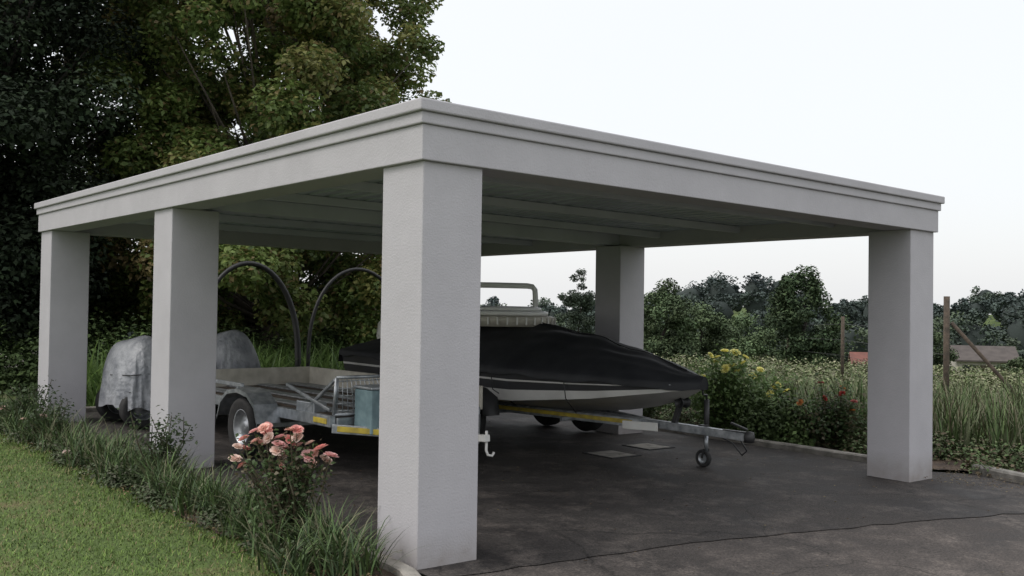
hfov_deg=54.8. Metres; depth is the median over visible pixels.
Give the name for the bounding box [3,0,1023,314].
sky
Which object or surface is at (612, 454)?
drain cover
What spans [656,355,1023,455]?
tall reed plants
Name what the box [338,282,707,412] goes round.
motorboat
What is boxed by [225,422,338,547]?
pink rose bush
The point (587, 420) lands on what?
trailer
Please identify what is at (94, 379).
agapanthus bed
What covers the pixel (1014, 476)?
kerb
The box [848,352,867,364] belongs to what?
roof
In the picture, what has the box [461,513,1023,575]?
old asphalt road
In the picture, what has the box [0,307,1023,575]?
grass ground
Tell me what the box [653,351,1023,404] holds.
pale crop field
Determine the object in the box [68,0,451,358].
plane tree
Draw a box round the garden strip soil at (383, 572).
[0,428,395,575]
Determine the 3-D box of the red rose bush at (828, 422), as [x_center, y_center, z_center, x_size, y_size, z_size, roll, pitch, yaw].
[3.772,1.514,11.914,1.067,1.020,1.327,1,-1,-13]
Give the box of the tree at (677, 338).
[643,278,703,363]
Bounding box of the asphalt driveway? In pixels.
[66,412,1023,575]
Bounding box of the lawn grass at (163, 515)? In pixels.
[0,431,325,575]
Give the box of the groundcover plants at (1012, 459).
[645,405,1023,475]
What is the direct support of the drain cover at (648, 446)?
on the asphalt driveway
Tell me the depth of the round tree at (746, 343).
43.87 m
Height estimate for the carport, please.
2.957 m
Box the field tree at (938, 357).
[933,328,959,370]
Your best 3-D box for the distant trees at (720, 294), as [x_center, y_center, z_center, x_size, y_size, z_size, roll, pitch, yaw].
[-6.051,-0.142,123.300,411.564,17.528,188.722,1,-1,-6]
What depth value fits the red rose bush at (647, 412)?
13.82 m
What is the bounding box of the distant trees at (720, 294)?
[37,271,1023,365]
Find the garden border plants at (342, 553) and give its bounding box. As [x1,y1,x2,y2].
[0,390,419,575]
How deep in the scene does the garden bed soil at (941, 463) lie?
10.71 m
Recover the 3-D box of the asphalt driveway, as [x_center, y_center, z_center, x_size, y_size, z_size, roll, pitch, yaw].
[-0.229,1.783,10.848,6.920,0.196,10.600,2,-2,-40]
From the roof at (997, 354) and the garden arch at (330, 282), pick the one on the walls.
the roof at (997, 354)
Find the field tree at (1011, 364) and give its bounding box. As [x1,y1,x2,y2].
[994,357,1023,379]
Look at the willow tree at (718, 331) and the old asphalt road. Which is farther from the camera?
the willow tree at (718, 331)
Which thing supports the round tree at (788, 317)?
on the grass ground at (36, 505)
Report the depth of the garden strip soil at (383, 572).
5.94 m
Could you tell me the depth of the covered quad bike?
11.83 m
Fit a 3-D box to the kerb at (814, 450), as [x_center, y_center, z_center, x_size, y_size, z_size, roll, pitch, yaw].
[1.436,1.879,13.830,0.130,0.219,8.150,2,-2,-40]
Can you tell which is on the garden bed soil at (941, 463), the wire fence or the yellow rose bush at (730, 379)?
the yellow rose bush at (730, 379)
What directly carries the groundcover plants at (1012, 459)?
on the garden bed soil at (941, 463)
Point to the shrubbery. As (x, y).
(25, 372)
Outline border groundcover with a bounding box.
[0,405,326,573]
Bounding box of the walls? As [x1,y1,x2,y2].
[950,361,1006,375]
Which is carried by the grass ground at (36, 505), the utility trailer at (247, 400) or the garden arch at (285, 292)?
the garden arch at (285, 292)
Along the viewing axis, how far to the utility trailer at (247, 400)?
9.83 m
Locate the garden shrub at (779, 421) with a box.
[710,383,821,445]
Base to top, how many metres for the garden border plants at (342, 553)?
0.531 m
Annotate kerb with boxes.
[36,406,97,411]
[79,435,420,575]
[658,428,866,462]
[972,464,1023,484]
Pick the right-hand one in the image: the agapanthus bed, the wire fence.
the wire fence
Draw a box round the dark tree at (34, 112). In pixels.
[0,0,168,358]
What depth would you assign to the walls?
78.52 m
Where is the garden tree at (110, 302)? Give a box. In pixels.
[0,0,242,339]
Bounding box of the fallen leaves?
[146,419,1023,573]
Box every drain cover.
[582,449,641,458]
[622,442,674,449]
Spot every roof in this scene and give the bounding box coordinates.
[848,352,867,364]
[950,345,1018,362]
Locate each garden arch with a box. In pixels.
[218,261,300,366]
[306,267,381,365]
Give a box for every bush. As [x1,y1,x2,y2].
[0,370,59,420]
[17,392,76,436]
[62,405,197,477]
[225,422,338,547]
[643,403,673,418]
[678,340,806,428]
[774,373,866,447]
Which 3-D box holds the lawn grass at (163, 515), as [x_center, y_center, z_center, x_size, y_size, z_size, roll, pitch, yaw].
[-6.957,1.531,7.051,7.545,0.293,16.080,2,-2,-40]
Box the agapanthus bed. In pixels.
[34,333,372,405]
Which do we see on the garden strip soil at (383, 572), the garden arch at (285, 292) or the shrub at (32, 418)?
the shrub at (32, 418)
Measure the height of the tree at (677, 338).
3.073 m
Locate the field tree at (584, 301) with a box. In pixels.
[554,268,594,332]
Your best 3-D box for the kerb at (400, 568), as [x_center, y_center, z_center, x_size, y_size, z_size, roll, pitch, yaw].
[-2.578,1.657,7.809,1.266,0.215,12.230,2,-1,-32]
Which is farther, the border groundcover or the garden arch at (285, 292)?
the garden arch at (285, 292)
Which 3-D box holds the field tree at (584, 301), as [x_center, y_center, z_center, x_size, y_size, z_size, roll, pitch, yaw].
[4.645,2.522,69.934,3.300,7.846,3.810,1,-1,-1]
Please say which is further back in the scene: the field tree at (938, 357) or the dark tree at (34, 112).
the field tree at (938, 357)
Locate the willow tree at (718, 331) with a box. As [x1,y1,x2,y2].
[661,301,740,365]
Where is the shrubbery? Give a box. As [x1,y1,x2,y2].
[0,301,375,393]
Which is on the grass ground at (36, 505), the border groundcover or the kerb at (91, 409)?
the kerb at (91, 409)
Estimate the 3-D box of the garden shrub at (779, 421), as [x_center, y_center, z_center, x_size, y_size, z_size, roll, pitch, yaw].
[3.281,1.570,12.890,1.718,0.748,2.268,2,-2,-40]
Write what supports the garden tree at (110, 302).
on the grass ground at (36, 505)
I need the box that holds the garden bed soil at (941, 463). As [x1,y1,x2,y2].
[650,416,1023,472]
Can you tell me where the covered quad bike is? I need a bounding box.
[95,330,260,428]
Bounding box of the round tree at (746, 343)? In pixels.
[696,311,786,362]
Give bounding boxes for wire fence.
[787,296,1016,404]
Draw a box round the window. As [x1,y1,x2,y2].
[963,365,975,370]
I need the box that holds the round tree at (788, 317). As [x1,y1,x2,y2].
[760,265,853,367]
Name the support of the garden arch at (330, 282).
on the grass ground at (36, 505)
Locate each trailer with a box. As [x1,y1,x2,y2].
[215,366,494,456]
[480,387,754,466]
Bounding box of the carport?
[34,97,944,574]
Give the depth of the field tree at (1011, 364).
54.14 m
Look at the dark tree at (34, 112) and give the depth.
16.88 m

